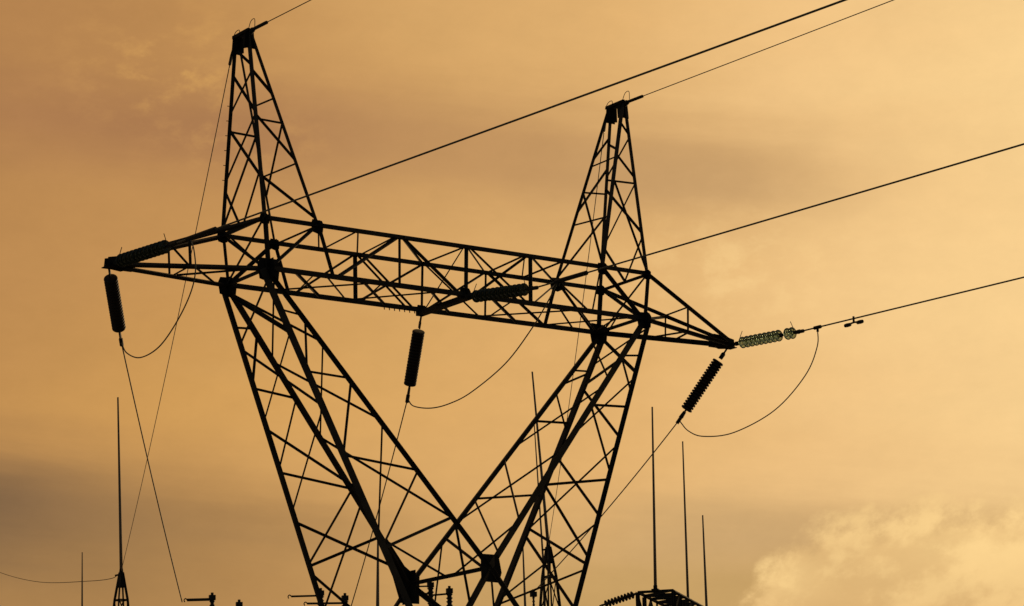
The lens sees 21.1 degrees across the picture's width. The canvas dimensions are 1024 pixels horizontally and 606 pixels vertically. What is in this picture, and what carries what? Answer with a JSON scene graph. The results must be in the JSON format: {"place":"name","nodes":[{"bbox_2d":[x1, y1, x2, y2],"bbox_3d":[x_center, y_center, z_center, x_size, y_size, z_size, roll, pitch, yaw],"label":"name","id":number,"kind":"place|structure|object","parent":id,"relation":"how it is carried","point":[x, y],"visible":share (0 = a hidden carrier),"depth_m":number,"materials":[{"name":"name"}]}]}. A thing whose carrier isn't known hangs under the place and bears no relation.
{"place":"outdoors","nodes":[
{"label":"outdoors","id":0,"kind":"place"},
{"bbox_2d":[0,0,1023,605],"label":"sky","id":1,"kind":"structure","parent":0,"point":[892,474],"materials":[{"name":"orange"}]},
{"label":"gravel yard","id":2,"kind":"structure","parent":0,"visible":0},
{"bbox_2d":[81,552,82,605],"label":"lightning mast","id":3,"kind":"object","parent":2,"relation":"on","point":[82,583],"visible":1,"depth_m":148.60,"materials":[{"name":"metal"}]},
{"bbox_2d":[113,397,128,605],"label":"lightning mast","id":4,"kind":"object","parent":2,"relation":"on","point":[121,582],"visible":1,"depth_m":109.44,"materials":[{"name":"metal"}]},
{"bbox_2d":[0,572,115,582],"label":"earth wire","id":5,"kind":"object","parent":4,"relation":"attached to","point":[59,582],"visible":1,"depth_m":121.45,"materials":[{"name":"black metal"}]},
{"bbox_2d":[376,542,378,605],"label":"lightning mast","id":6,"kind":"object","parent":2,"relation":"on","point":[377,586],"visible":0.7,"depth_m":95.14,"materials":[{"name":"metal"}]},
{"bbox_2d":[101,18,736,605],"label":"transmission tower","id":7,"kind":"structure","parent":2,"relation":"on","point":[267,268],"depth_m":58.36,"materials":[{"name":"metal"}]},
{"bbox_2d":[104,269,125,346],"bbox_3d":[-7.996,0.083,55.557,0.278,1.284,1.732,-2,-13,1],"label":"insulator string","id":8,"kind":"object","parent":7,"relation":"hanging from","point":[113,296],"visible":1,"depth_m":55.38,"materials":[{"name":"brown ceramic"}]},
{"bbox_2d":[122,347,182,601],"bbox_3d":[-7.889,3.938,60.713,0.027,4.121,10.249,-1,-13,0],"label":"dropper wire","id":9,"kind":"object","parent":8,"relation":"hanging from","point":[151,473],"visible":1,"depth_m":60.13,"materials":[{"name":"metal"}]},
{"bbox_2d":[113,234,177,266],"bbox_3d":[-7.181,-1.041,53.823,0.271,0.478,2.383,9,-16,-38],"label":"insulator string","id":10,"kind":"object","parent":7,"relation":"attached to","point":[146,252],"visible":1,"depth_m":53.70,"materials":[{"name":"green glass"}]},
{"bbox_2d":[176,0,846,243],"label":"line wire","id":11,"kind":"object","parent":10,"relation":"attached to","point":[671,63],"visible":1,"depth_m":44.18,"materials":[{"name":"metal"}]},
{"bbox_2d":[121,226,217,357],"bbox_3d":[-6.864,-0.024,53.889,0.286,1.814,5.334,5,-15,-27],"label":"jumper loop","id":12,"kind":"object","parent":11,"relation":"hanging from","point":[190,238],"visible":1,"depth_m":52.35,"materials":[{"name":"metal"}]},
{"bbox_2d":[121,43,235,570],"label":"earth wire","id":13,"kind":"object","parent":7,"relation":"attached to","point":[230,60],"visible":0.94,"depth_m":69.72,"materials":[{"name":"black metal"}]},
{"bbox_2d":[240,0,310,37],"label":"earth wire","id":14,"kind":"object","parent":7,"relation":"attached to","point":[253,29],"visible":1,"depth_m":57.18,"materials":[{"name":"black metal"}]},
{"bbox_2d":[404,316,424,402],"bbox_3d":[-2.149,1.235,60.444,0.278,1.739,1.271,3,-14,-18],"label":"insulator string","id":15,"kind":"object","parent":7,"relation":"hanging from","point":[414,358],"visible":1,"depth_m":60.33,"materials":[{"name":"brown ceramic"}]},
{"bbox_2d":[351,403,406,605],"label":"dropper wire","id":16,"kind":"object","parent":15,"relation":"hanging from","point":[380,503],"visible":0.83,"depth_m":63.25,"materials":[{"name":"metal"}]},
{"bbox_2d":[471,278,538,302],"bbox_3d":[-0.221,-0.290,57.907,0.271,0.586,2.396,9,-16,-37],"label":"insulator string","id":17,"kind":"object","parent":7,"relation":"attached to","point":[501,292],"visible":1,"depth_m":57.80,"materials":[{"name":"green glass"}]},
{"bbox_2d":[537,143,1023,287],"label":"line wire","id":18,"kind":"object","parent":17,"relation":"attached to","point":[1005,149],"visible":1,"depth_m":50.87,"materials":[{"name":"metal"}]},
{"bbox_2d":[408,270,587,408],"bbox_3d":[-0.432,0.919,58.196,0.154,1.906,6.744,8,-16,-34],"label":"jumper loop","id":19,"kind":"object","parent":18,"relation":"hanging from","point":[557,282],"visible":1,"depth_m":56.84,"materials":[{"name":"metal"}]},
{"bbox_2d":[548,125,605,544],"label":"earth wire","id":20,"kind":"object","parent":7,"relation":"attached to","point":[580,316],"visible":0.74,"depth_m":74.15,"materials":[{"name":"black metal"}]},
{"bbox_2d":[676,349,727,423],"bbox_3d":[4.410,1.921,63.956,1.328,1.731,0.278,-5,-13,16],"label":"insulator string","id":21,"kind":"object","parent":7,"relation":"attached to","point":[701,385],"visible":1,"depth_m":63.85,"materials":[{"name":"brown ceramic"}]},
{"bbox_2d":[534,423,676,591],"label":"dropper wire","id":22,"kind":"object","parent":21,"relation":"hanging from","point":[614,500],"visible":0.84,"depth_m":65.36,"materials":[{"name":"metal"}]},
{"bbox_2d":[614,0,893,108],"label":"earth wire","id":23,"kind":"object","parent":7,"relation":"attached to","point":[626,102],"visible":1,"depth_m":60.41,"materials":[{"name":"black metal"}]},
{"bbox_2d":[733,321,804,347],"bbox_3d":[5.838,0.724,62.952,0.271,0.491,2.323,9,-16,-38],"label":"insulator string","id":24,"kind":"object","parent":7,"relation":"attached to","point":[765,338],"visible":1,"depth_m":62.88,"materials":[{"name":"green glass"}]},
{"bbox_2d":[803,276,1023,331],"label":"line wire","id":25,"kind":"object","parent":24,"relation":"attached to","point":[918,302],"visible":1,"depth_m":59.28,"materials":[{"name":"metal"}]},
{"bbox_2d":[680,325,821,436],"bbox_3d":[5.415,1.871,62.748,4.135,2.128,0.116,-13,-17,41],"label":"jumper loop","id":26,"kind":"object","parent":25,"relation":"hanging from","point":[817,327],"visible":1,"depth_m":62.00,"materials":[{"name":"metal"}]},
{"bbox_2d":[844,316,863,327],"bbox_3d":[7.542,0.397,60.822,0.091,0.207,0.580,9,-16,-37],"label":"vibration damper","id":27,"kind":"object","parent":25,"relation":"attached to","point":[854,321],"visible":1,"depth_m":60.82,"materials":[{"name":"black metal"}]},
{"bbox_2d":[522,548,525,605],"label":"lightning mast","id":28,"kind":"object","parent":2,"relation":"on","point":[524,588],"visible":0.79,"depth_m":95.25,"materials":[{"name":"metal"}]},
{"bbox_2d":[534,425,545,605],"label":"lightning mast","id":29,"kind":"object","parent":2,"relation":"on","point":[544,603],"visible":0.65,"depth_m":140.99,"materials":[{"name":"metal"}]},
{"bbox_2d":[531,372,560,605],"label":"lightning mast","id":30,"kind":"object","parent":2,"relation":"on","point":[548,553],"visible":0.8,"depth_m":100.41,"materials":[{"name":"metal"}]},
{"bbox_2d":[635,589,702,605],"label":"lattice gantry","id":31,"kind":"object","parent":2,"relation":"on","point":[665,597],"visible":1,"depth_m":111.33,"materials":[{"name":"metal"}]},
{"bbox_2d":[599,591,636,605],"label":"insulator string","id":32,"kind":"object","parent":31,"relation":"attached to","point":[630,595],"visible":1,"depth_m":109.91,"materials":[{"name":"brown ceramic"}]},
{"bbox_2d":[651,407,659,589],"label":"lightning rod","id":33,"kind":"object","parent":31,"relation":"on","point":[654,542],"visible":1,"depth_m":110.73,"materials":[{"name":"metal"}]},
{"bbox_2d":[682,441,688,597],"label":"lightning rod","id":34,"kind":"object","parent":31,"relation":"on","point":[687,577],"visible":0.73,"depth_m":117.04,"materials":[{"name":"metal"}]},
{"bbox_2d":[702,515,707,605],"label":"lightning mast","id":35,"kind":"object","parent":2,"relation":"on","point":[705,586],"visible":1,"depth_m":165.15,"materials":[{"name":"metal"}]},
{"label":"switch gantry","id":36,"kind":"object","parent":2,"relation":"on","visible":0},
{"bbox_2d":[184,592,215,605],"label":"disconnect switch","id":37,"kind":"object","parent":36,"relation":"on","point":[211,598],"visible":1,"depth_m":65.63,"materials":[{"name":"metal"}]},
{"bbox_2d":[236,599,242,605],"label":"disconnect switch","id":38,"kind":"object","parent":36,"relation":"on","point":[239,603],"visible":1,"depth_m":66.00,"materials":[{"name":"metal"}]},
{"bbox_2d":[288,588,323,605],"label":"disconnect switch","id":39,"kind":"object","parent":36,"relation":"on","point":[322,592],"visible":0.59,"depth_m":65.79,"materials":[{"name":"metal"}]},
{"bbox_2d":[303,593,348,605],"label":"disconnect switch","id":40,"kind":"object","parent":36,"relation":"on","point":[344,596],"visible":0.86,"depth_m":66.35,"materials":[{"name":"metal"}]},
{"bbox_2d":[419,582,433,605],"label":"disconnect switch","id":41,"kind":"object","parent":36,"relation":"on","point":[430,586],"visible":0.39,"depth_m":67.05,"materials":[{"name":"metal"}]},
{"bbox_2d":[433,586,452,605],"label":"disconnect switch","id":42,"kind":"object","parent":36,"relation":"on","point":[449,594],"visible":0.98,"depth_m":67.33,"materials":[{"name":"metal"}]},
{"bbox_2d":[530,591,536,605],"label":"disconnect switch","id":43,"kind":"object","parent":36,"relation":"on","point":[533,594],"visible":0.91,"depth_m":67.56,"materials":[{"name":"metal"}]}
]}

